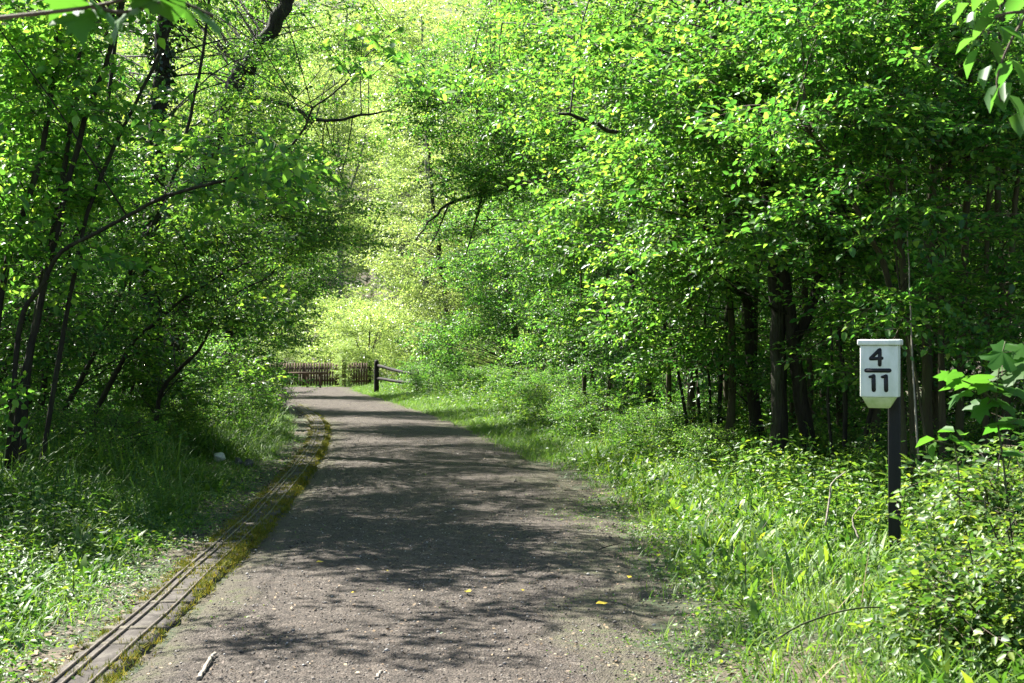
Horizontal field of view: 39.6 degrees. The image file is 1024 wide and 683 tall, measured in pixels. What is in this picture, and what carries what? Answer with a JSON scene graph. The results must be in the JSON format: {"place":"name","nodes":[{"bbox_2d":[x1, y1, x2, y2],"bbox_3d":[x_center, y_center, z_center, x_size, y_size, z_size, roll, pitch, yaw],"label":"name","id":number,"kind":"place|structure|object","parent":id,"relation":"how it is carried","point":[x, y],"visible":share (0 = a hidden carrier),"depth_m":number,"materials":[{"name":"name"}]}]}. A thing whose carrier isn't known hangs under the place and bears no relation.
{"place":"outdoors","nodes":[
{"label":"outdoors","id":0,"kind":"place"},
{"bbox_2d":[293,0,403,223],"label":"ash tree","id":1,"kind":"object","parent":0,"point":[375,3],"visible":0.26,"depth_m":95.93,"materials":[{"name":"green plant"}]},
{"bbox_2d":[126,387,741,682],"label":"path","id":2,"kind":"structure","parent":0,"point":[344,403],"depth_m":9.73,"materials":[{"name":"grey gravel"}]},
{"bbox_2d":[0,0,1023,682],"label":"ground","id":3,"kind":"structure","parent":0,"point":[662,618],"depth_m":9.78,"materials":[{"name":"green plant"}]},
{"bbox_2d":[0,0,180,454],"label":"hazel bush","id":4,"kind":"object","parent":3,"relation":"on","point":[86,335],"visible":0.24,"depth_m":16.89,"materials":[{"name":"green plant"}]},
{"bbox_2d":[0,0,201,436],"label":"hazel bush","id":5,"kind":"object","parent":3,"relation":"on","point":[64,388],"visible":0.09,"depth_m":21.55,"materials":[{"name":"green plant"}]},
{"bbox_2d":[0,0,221,47],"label":"maple branch","id":6,"kind":"object","parent":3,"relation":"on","point":[77,18],"visible":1,"depth_m":3.30,"materials":[{"name":"green plant"}]},
{"bbox_2d":[28,400,193,477],"bbox_3d":[-4.535,1.200,16.064,2.074,1.048,2.328,0,0,-26],"label":"shrub","id":7,"kind":"object","parent":3,"relation":"on","point":[115,421],"visible":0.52,"depth_m":16.03,"materials":[{"name":"green plant"}]},
{"bbox_2d":[53,36,193,289],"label":"ash tree","id":8,"kind":"object","parent":3,"relation":"on","point":[132,94],"visible":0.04,"depth_m":69.79,"materials":[{"name":"green plant"}]},
{"bbox_2d":[3,133,246,413],"bbox_3d":[-7.372,-1.042,26.988,4.714,5.619,4.204,0,0,11],"label":"hazel bush","id":9,"kind":"object","parent":3,"relation":"on","point":[191,338],"visible":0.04,"depth_m":26.96,"materials":[{"name":"green plant"}]},
{"bbox_2d":[37,149,233,403],"bbox_3d":[-8.585,-1.374,32.040,4.735,6.329,5.310,0,0,4],"label":"hazel bush","id":10,"kind":"object","parent":3,"relation":"on","point":[122,275],"visible":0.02,"depth_m":31.65,"materials":[{"name":"green plant"}]},
{"bbox_2d":[0,393,296,595],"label":"long grass","id":11,"kind":"structure","parent":3,"relation":"on","point":[270,422],"depth_m":15.04,"materials":[{"name":"green plant"}]},
{"bbox_2d":[0,376,307,682],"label":"woodland plants","id":12,"kind":"object","parent":3,"relation":"on","point":[19,568],"visible":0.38,"depth_m":10.83,"materials":[{"name":"green plant"}]},
{"bbox_2d":[0,0,325,437],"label":"hazel tree","id":13,"kind":"object","parent":3,"relation":"on","point":[201,241],"visible":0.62,"depth_m":19.18,"materials":[{"name":"green plant"}]},
{"bbox_2d":[98,389,255,448],"bbox_3d":[-4.930,1.204,20.792,2.328,1.048,2.074,0,0,-45],"label":"shrub","id":14,"kind":"object","parent":3,"relation":"on","point":[193,412],"visible":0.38,"depth_m":20.38,"materials":[{"name":"green plant"}]},
{"bbox_2d":[27,398,332,682],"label":"kerb","id":15,"kind":"object","parent":3,"relation":"on","point":[121,647],"visible":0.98,"depth_m":9.56,"materials":[{"name":"grey concrete"}]},
{"bbox_2d":[88,162,281,379],"bbox_3d":[-9.239,-1.705,38.521,5.905,7.039,5.266,0,0,-4],"label":"hazel bush","id":16,"kind":"object","parent":3,"relation":"on","point":[234,335],"visible":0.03,"depth_m":38.82,"materials":[{"name":"green plant"}]},
{"bbox_2d":[65,0,350,415],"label":"ivy clad tree","id":17,"kind":"object","parent":3,"relation":"on","point":[164,68],"visible":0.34,"depth_m":24.88,"materials":[{"name":"green plant"}]},
{"bbox_2d":[140,381,285,437],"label":"shrub","id":18,"kind":"object","parent":3,"relation":"on","point":[227,392],"visible":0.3,"depth_m":23.03,"materials":[{"name":"green plant"}]},
{"bbox_2d":[170,374,293,427],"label":"shrub","id":19,"kind":"object","parent":3,"relation":"on","point":[265,405],"visible":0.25,"depth_m":26.25,"materials":[{"name":"green plant"}]},
{"bbox_2d":[0,0,469,478],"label":"hazel tree","id":20,"kind":"object","parent":3,"relation":"on","point":[57,61],"visible":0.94,"depth_m":13.92,"materials":[{"name":"green plant"}]},
{"bbox_2d":[179,365,316,421],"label":"shrub","id":21,"kind":"object","parent":3,"relation":"on","point":[251,381],"visible":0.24,"depth_m":29.76,"materials":[{"name":"green plant"}]},
{"bbox_2d":[203,364,300,406],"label":"shrub","id":22,"kind":"object","parent":3,"relation":"on","point":[273,372],"visible":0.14,"depth_m":34.33,"materials":[{"name":"green plant"}]},
{"bbox_2d":[189,0,322,285],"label":"ash tree","id":23,"kind":"object","parent":3,"relation":"on","point":[261,70],"visible":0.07,"depth_m":87.29,"materials":[{"name":"green plant"}]},
{"bbox_2d":[171,0,364,388],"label":"maple tree","id":24,"kind":"object","parent":3,"relation":"on","point":[226,345],"visible":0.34,"depth_m":35.92,"materials":[{"name":"green plant"}]},
{"bbox_2d":[110,0,433,394],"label":"leaning tree","id":25,"kind":"object","parent":3,"relation":"on","point":[272,23],"visible":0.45,"depth_m":29.49,"materials":[{"name":"green plant"}]},
{"bbox_2d":[185,113,358,395],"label":"maple tree","id":26,"kind":"object","parent":3,"relation":"on","point":[327,256],"visible":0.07,"depth_m":46.87,"materials":[{"name":"green plant"}]},
{"bbox_2d":[269,362,339,386],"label":"picket fence","id":27,"kind":"object","parent":3,"relation":"on","point":[316,367],"visible":0.6,"depth_m":58.94,"materials":[{"name":"brown wood"}]},
{"bbox_2d":[282,284,405,376],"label":"willow bush","id":28,"kind":"object","parent":3,"relation":"on","point":[324,304],"visible":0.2,"depth_m":73.57,"materials":[{"name":"green plant"}]},
{"bbox_2d":[330,337,359,386],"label":"sapling","id":29,"kind":"object","parent":3,"relation":"on","point":[344,371],"visible":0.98,"depth_m":58.46,"materials":[{"name":"green plant"}]},
{"bbox_2d":[277,49,413,352],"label":"ash tree","id":30,"kind":"object","parent":3,"relation":"on","point":[338,127],"visible":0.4,"depth_m":79.40,"materials":[{"name":"green plant"}]},
{"bbox_2d":[347,362,368,386],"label":"picket gate","id":31,"kind":"structure","parent":3,"relation":"on","point":[358,377],"depth_m":59.24,"materials":[{"name":"brown wood"}]},
{"bbox_2d":[21,0,695,375],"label":"hillside wood","id":32,"kind":"object","parent":3,"relation":"on","point":[463,10],"visible":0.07,"depth_m":113.36,"materials":[{"name":"green plant"}]},
{"bbox_2d":[303,297,429,382],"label":"willow bush","id":33,"kind":"object","parent":3,"relation":"on","point":[342,326],"visible":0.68,"depth_m":62.18,"materials":[{"name":"green plant"}]},
{"bbox_2d":[374,360,418,392],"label":"broken rail fence","id":34,"kind":"object","parent":3,"relation":"on","point":[377,366],"visible":0.63,"depth_m":49.46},
{"bbox_2d":[358,0,453,189],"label":"ash tree","id":35,"kind":"object","parent":3,"relation":"on","point":[407,13],"visible":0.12,"depth_m":108.22,"materials":[{"name":"green plant"}]},
{"bbox_2d":[345,290,468,377],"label":"willow bush","id":36,"kind":"object","parent":3,"relation":"on","point":[388,311],"visible":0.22,"depth_m":69.03,"materials":[{"name":"green plant"}]},
{"bbox_2d":[329,38,491,352],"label":"ash tree","id":37,"kind":"object","parent":3,"relation":"on","point":[408,163],"visible":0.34,"depth_m":71.66,"materials":[{"name":"green plant"}]},
{"bbox_2d":[343,0,483,273],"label":"ash tree","id":38,"kind":"object","parent":3,"relation":"on","point":[413,40],"visible":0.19,"depth_m":87.71,"materials":[{"name":"green plant"}]},
{"bbox_2d":[369,317,461,377],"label":"willow bush","id":39,"kind":"object","parent":3,"relation":"on","point":[393,343],"visible":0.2,"depth_m":61.53,"materials":[{"name":"green plant"}]},
{"bbox_2d":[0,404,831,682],"bbox_3d":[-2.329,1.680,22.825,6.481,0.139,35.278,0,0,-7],"label":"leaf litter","id":40,"kind":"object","parent":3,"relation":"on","point":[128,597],"visible":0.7,"depth_m":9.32,"materials":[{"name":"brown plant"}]},
{"bbox_2d":[340,102,507,371],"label":"hawthorn tree","id":41,"kind":"object","parent":3,"relation":"on","point":[445,297],"visible":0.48,"depth_m":51.47,"materials":[{"name":"green plant"}]},
{"bbox_2d":[391,353,476,388],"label":"shrub","id":42,"kind":"object","parent":3,"relation":"on","point":[409,367],"visible":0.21,"depth_m":51.79,"materials":[{"name":"green plant"}]},
{"bbox_2d":[397,360,473,391],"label":"shrub","id":43,"kind":"object","parent":3,"relation":"on","point":[422,377],"visible":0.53,"depth_m":46.95,"materials":[{"name":"green plant"}]},
{"bbox_2d":[433,364,496,390],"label":"shrub","id":44,"kind":"object","parent":3,"relation":"on","point":[457,379],"visible":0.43,"depth_m":46.28,"materials":[{"name":"green plant"}]},
{"bbox_2d":[3,437,948,682],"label":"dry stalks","id":45,"kind":"object","parent":3,"relation":"on","point":[691,543],"visible":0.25,"depth_m":8.75,"materials":[{"name":"beige plant"}]},
{"bbox_2d":[420,307,533,370],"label":"willow bush","id":46,"kind":"object","parent":3,"relation":"on","point":[482,362],"visible":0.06,"depth_m":59.29,"materials":[{"name":"green plant"}]},
{"bbox_2d":[380,21,586,381],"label":"leaning ash","id":47,"kind":"object","parent":3,"relation":"on","point":[480,270],"visible":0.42,"depth_m":43.24,"materials":[{"name":"green plant"}]},
{"bbox_2d":[0,377,1023,682],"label":"grass","id":48,"kind":"structure","parent":3,"relation":"on","point":[512,435],"depth_m":9.77,"materials":[{"name":"green plant"}]},
{"bbox_2d":[0,360,1023,521],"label":"undergrowth","id":49,"kind":"object","parent":3,"relation":"on","point":[852,423],"visible":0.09,"depth_m":19.71,"materials":[{"name":"green plant"}]},
{"bbox_2d":[462,236,565,372],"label":"hazel bush","id":50,"kind":"object","parent":3,"relation":"on","point":[499,338],"visible":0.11,"depth_m":53.36,"materials":[{"name":"green plant"}]},
{"bbox_2d":[445,27,583,367],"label":"ash tree","id":51,"kind":"object","parent":3,"relation":"on","point":[515,165],"visible":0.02,"depth_m":67.97,"materials":[{"name":"green plant"}]},
{"bbox_2d":[341,0,701,402],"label":"ivy clad tree","id":52,"kind":"object","parent":3,"relation":"on","point":[503,151],"visible":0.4,"depth_m":28.28,"materials":[{"name":"green plant"}]},
{"bbox_2d":[481,363,563,398],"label":"shrub","id":53,"kind":"object","parent":3,"relation":"on","point":[499,376],"visible":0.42,"depth_m":39.85,"materials":[{"name":"green plant"}]},
{"bbox_2d":[493,369,602,408],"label":"shrub","id":54,"kind":"object","parent":3,"relation":"on","point":[566,378],"visible":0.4,"depth_m":34.42,"materials":[{"name":"green plant"}]},
{"bbox_2d":[494,380,608,427],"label":"shrub","id":55,"kind":"object","parent":3,"relation":"on","point":[551,392],"visible":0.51,"depth_m":27.36,"materials":[{"name":"green plant"}]},
{"bbox_2d":[444,62,660,388],"bbox_3d":[1.061,-2.812,37.623,6.009,9.320,6.074,0,0,0],"label":"field maple","id":56,"kind":"object","parent":3,"relation":"on","point":[529,343],"visible":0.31,"depth_m":36.80,"materials":[{"name":"green plant"}]},
{"bbox_2d":[499,197,622,396],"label":"sapling","id":57,"kind":"object","parent":3,"relation":"on","point":[582,343],"visible":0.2,"depth_m":31.21,"materials":[{"name":"green plant"}]},
{"bbox_2d":[529,211,633,419],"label":"sapling","id":58,"kind":"object","parent":3,"relation":"on","point":[581,372],"visible":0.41,"depth_m":28.32,"materials":[{"name":"green plant"}]},
{"bbox_2d":[533,389,649,439],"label":"shrub","id":59,"kind":"object","parent":3,"relation":"on","point":[568,407],"visible":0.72,"depth_m":23.84,"materials":[{"name":"green plant"}]},
{"bbox_2d":[529,199,659,387],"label":"sapling","id":60,"kind":"object","parent":3,"relation":"on","point":[573,289],"visible":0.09,"depth_m":32.50,"materials":[{"name":"green plant"}]},
{"bbox_2d":[197,371,1023,682],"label":"verge plants","id":61,"kind":"object","parent":3,"relation":"on","point":[851,495],"visible":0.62,"depth_m":12.15,"materials":[{"name":"green plant"}]},
{"bbox_2d":[546,140,692,416],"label":"sapling","id":62,"kind":"object","parent":3,"relation":"on","point":[618,354],"visible":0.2,"depth_m":25.19,"materials":[{"name":"green plant"}]},
{"bbox_2d":[423,0,817,443],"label":"bent tree","id":63,"kind":"object","parent":3,"relation":"on","point":[593,147],"visible":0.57,"depth_m":18.73,"materials":[{"name":"green plant"}]},
{"bbox_2d":[577,401,713,450],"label":"shrub","id":64,"kind":"object","parent":3,"relation":"on","point":[620,427],"visible":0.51,"depth_m":20.97,"materials":[{"name":"green plant"}]},
{"bbox_2d":[537,57,769,420],"bbox_3d":[2.433,-1.434,20.633,3.827,6.314,3.393,0,0,-20],"label":"tree","id":65,"kind":"object","parent":3,"relation":"on","point":[690,395],"visible":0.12,"depth_m":20.57,"materials":[{"name":"green plant"}]},
{"bbox_2d":[593,375,716,422],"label":"shrub","id":66,"kind":"object","parent":3,"relation":"on","point":[638,386],"visible":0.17,"depth_m":25.34,"materials":[{"name":"green plant"}]},
{"bbox_2d":[592,170,745,409],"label":"sapling","id":67,"kind":"object","parent":3,"relation":"on","point":[667,384],"visible":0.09,"depth_m":22.64,"materials":[{"name":"green plant"}]},
{"bbox_2d":[583,158,787,452],"bbox_3d":[2.244,-0.569,19.205,2.569,4.595,2.680,0,0,-36],"label":"hazel tree","id":68,"kind":"object","parent":3,"relation":"on","point":[656,216],"visible":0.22,"depth_m":19.47,"materials":[{"name":"green plant"}]},
{"bbox_2d":[614,207,756,400],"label":"sapling","id":69,"kind":"object","parent":3,"relation":"on","point":[686,371],"visible":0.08,"depth_m":23.37,"materials":[{"name":"green plant"}]},
{"bbox_2d":[579,82,804,458],"bbox_3d":[2.696,-1.113,18.533,3.056,5.688,3.448,0,0,-35],"label":"sapling","id":70,"kind":"object","parent":3,"relation":"on","point":[732,362],"visible":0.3,"depth_m":18.25,"materials":[{"name":"green plant"}]},
{"bbox_2d":[628,398,771,452],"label":"shrub","id":71,"kind":"object","parent":3,"relation":"on","point":[715,405],"visible":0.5,"depth_m":19.43,"materials":[{"name":"green plant"}]},
{"bbox_2d":[633,383,771,432],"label":"shrub","id":72,"kind":"object","parent":3,"relation":"on","point":[678,402],"visible":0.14,"depth_m":22.23,"materials":[{"name":"green plant"}]},
{"bbox_2d":[653,421,769,473],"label":"shrub","id":73,"kind":"object","parent":3,"relation":"on","point":[699,438],"visible":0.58,"depth_m":17.08,"materials":[{"name":"green plant"}]},
{"bbox_2d":[638,80,808,420],"bbox_3d":[3.733,-1.421,22.787,3.393,6.314,3.827,0,0,14],"label":"sapling","id":74,"kind":"object","parent":3,"relation":"on","point":[723,318],"visible":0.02,"depth_m":22.63,"materials":[{"name":"green plant"}]},
{"bbox_2d":[656,101,803,409],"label":"sapling","id":75,"kind":"object","parent":3,"relation":"on","point":[725,392],"visible":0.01,"depth_m":21.55,"materials":[{"name":"green plant"}]},
{"bbox_2d":[659,201,835,420],"bbox_3d":[5.022,-0.906,27.783,4.466,5.324,3.983,0,0,23],"label":"hazel bush","id":76,"kind":"object","parent":3,"relation":"on","point":[713,388],"visible":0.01,"depth_m":27.69,"materials":[{"name":"green plant"}]},
{"bbox_2d":[674,164,832,408],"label":"sapling","id":77,"kind":"object","parent":3,"relation":"on","point":[722,306],"visible":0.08,"depth_m":18.82,"materials":[{"name":"green plant"}]},
{"bbox_2d":[528,0,982,473],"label":"twin trunk tree","id":78,"kind":"object","parent":3,"relation":"on","point":[682,70],"visible":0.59,"depth_m":15.09,"materials":[{"name":"green plant"}]},
{"bbox_2d":[696,141,860,434],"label":"sapling","id":79,"kind":"object","parent":3,"relation":"on","point":[791,408],"visible":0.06,"depth_m":20.02,"materials":[{"name":"green plant"}]},
{"bbox_2d":[685,152,907,429],"bbox_3d":[3.475,-0.487,17.332,2.688,4.436,2.384,0,0,17],"label":"sapling","id":80,"kind":"object","parent":3,"relation":"on","point":[811,397],"visible":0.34,"depth_m":17.18,"materials":[{"name":"green plant"}]},
{"bbox_2d":[687,156,926,423],"bbox_3d":[3.696,-0.487,18.027,2.688,4.436,2.384,0,0,-32],"label":"sapling","id":81,"kind":"object","parent":3,"relation":"on","point":[813,365],"visible":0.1,"depth_m":17.81,"materials":[{"name":"green plant"}]},
{"bbox_2d":[722,119,896,429],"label":"sapling","id":82,"kind":"object","parent":3,"relation":"on","point":[822,395],"visible":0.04,"depth_m":21.25,"materials":[{"name":"green plant"}]},
{"bbox_2d":[766,421,908,468],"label":"shrub","id":83,"kind":"object","parent":3,"relation":"on","point":[853,436],"visible":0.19,"depth_m":16.32,"materials":[{"name":"green plant"}]},
{"bbox_2d":[670,0,1012,449],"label":"sapling","id":84,"kind":"object","parent":3,"relation":"on","point":[803,345],"visible":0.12,"depth_m":15.95,"materials":[{"name":"green plant"}]},
{"bbox_2d":[701,69,997,438],"bbox_3d":[5.582,-1.598,23.573,5.045,6.743,5.657,0,0,7],"label":"hazel bush","id":85,"kind":"object","parent":3,"relation":"on","point":[843,344],"visible":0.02,"depth_m":23.38,"materials":[{"name":"green plant"}]},
{"bbox_2d":[676,0,1023,494],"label":"coppiced hazel","id":86,"kind":"object","parent":3,"relation":"on","point":[851,39],"visible":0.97,"depth_m":12.58,"materials":[{"name":"green plant"}]},
{"bbox_2d":[777,118,925,447],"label":"sapling","id":87,"kind":"object","parent":3,"relation":"on","point":[840,415],"visible":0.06,"depth_m":19.35,"materials":[{"name":"green plant"}]},
{"bbox_2d":[734,143,997,470],"bbox_3d":[3.771,-0.284,14.979,2.666,3.958,2.853,0,0,0],"label":"hazel tree","id":88,"kind":"object","parent":3,"relation":"on","point":[782,186],"visible":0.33,"depth_m":15.13,"materials":[{"name":"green plant"}]},
{"bbox_2d":[857,339,902,556],"bbox_3d":[2.764,0.960,10.638,0.312,1.948,0.321,0,0,21],"label":"milepost","id":89,"kind":"object","parent":3,"relation":"on","point":[880,373],"visible":0.93,"depth_m":10.54,"materials":[{"name":"white metal"}]},
{"bbox_2d":[760,68,1023,446],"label":"hazel bush","id":90,"kind":"object","parent":3,"relation":"on","point":[948,394],"visible":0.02,"depth_m":19.85,"materials":[{"name":"green plant"}]},
{"bbox_2d":[781,61,1023,454],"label":"sapling","id":91,"kind":"object","parent":3,"relation":"on","point":[934,390],"visible":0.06,"depth_m":15.14,"materials":[{"name":"green plant"}]},
{"bbox_2d":[906,176,919,458],"bbox_3d":[3.490,-0.223,12.398,0.064,2.475,0.229,0,0,0],"label":"trunk","id":92,"kind":"object","parent":3,"relation":"on","point":[912,351],"visible":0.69,"depth_m":12.30,"materials":[{"name":"wood"}]},
{"bbox_2d":[804,0,1023,457],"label":"sapling","id":93,"kind":"object","parent":3,"relation":"on","point":[899,189],"visible":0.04,"depth_m":17.55,"materials":[{"name":"green plant"}]},
{"bbox_2d":[812,54,1023,415],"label":"sapling","id":94,"kind":"object","parent":3,"relation":"on","point":[970,239],"visible":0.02,"depth_m":16.44,"materials":[{"name":"green plant"}]},
{"bbox_2d":[826,415,1011,486],"bbox_3d":[4.308,1.236,14.790,1.936,0.978,2.173,0,0,28],"label":"shrub","id":95,"kind":"object","parent":3,"relation":"on","point":[973,435],"visible":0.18,"depth_m":14.46,"materials":[{"name":"green plant"}]},
{"bbox_2d":[847,504,1023,681],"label":"bramble","id":96,"kind":"object","parent":3,"relation":"on","point":[967,596],"visible":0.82,"depth_m":6.94,"materials":[{"name":"green plant"}]},
{"bbox_2d":[851,0,1023,461],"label":"sapling","id":97,"kind":"object","parent":3,"relation":"on","point":[998,205],"visible":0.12,"depth_m":14.61,"materials":[{"name":"green plant"}]},
{"bbox_2d":[861,446,1023,579],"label":"bramble","id":98,"kind":"object","parent":3,"relation":"on","point":[961,522],"visible":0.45,"depth_m":8.09,"materials":[{"name":"green plant"}]},
{"bbox_2d":[934,340,1023,511],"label":"sycamore sapling","id":99,"kind":"object","parent":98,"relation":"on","point":[1006,364],"visible":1,"depth_m":7.99,"materials":[{"name":"green plant"}]},
{"bbox_2d":[915,426,973,509],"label":"oval leaved sapling","id":100,"kind":"object","parent":3,"relation":"on","point":[931,447],"visible":0.94,"depth_m":8.29,"materials":[{"name":"green plant"}]},
{"bbox_2d":[885,432,1023,546],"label":"bramble","id":101,"kind":"object","parent":3,"relation":"on","point":[945,467],"visible":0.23,"depth_m":8.88,"materials":[{"name":"green plant"}]},
{"bbox_2d":[893,0,1023,318],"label":"young tree","id":102,"kind":"object","parent":3,"relation":"on","point":[973,254],"visible":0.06,"depth_m":18.64,"materials":[{"name":"green plant"}]},
{"bbox_2d":[901,58,1023,450],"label":"hazel bush","id":103,"kind":"object","parent":3,"relation":"on","point":[981,203],"visible":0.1,"depth_m":16.54,"materials":[{"name":"green plant"}]},
{"bbox_2d":[931,17,1023,439],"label":"sapling","id":104,"kind":"object","parent":3,"relation":"on","point":[1019,50],"visible":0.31,"depth_m":12.86,"materials":[{"name":"green plant"}]},
{"bbox_2d":[934,0,1023,137],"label":"overhanging branch","id":105,"kind":"object","parent":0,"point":[998,94],"visible":1,"depth_m":5.20,"materials":[{"name":"green plant"}]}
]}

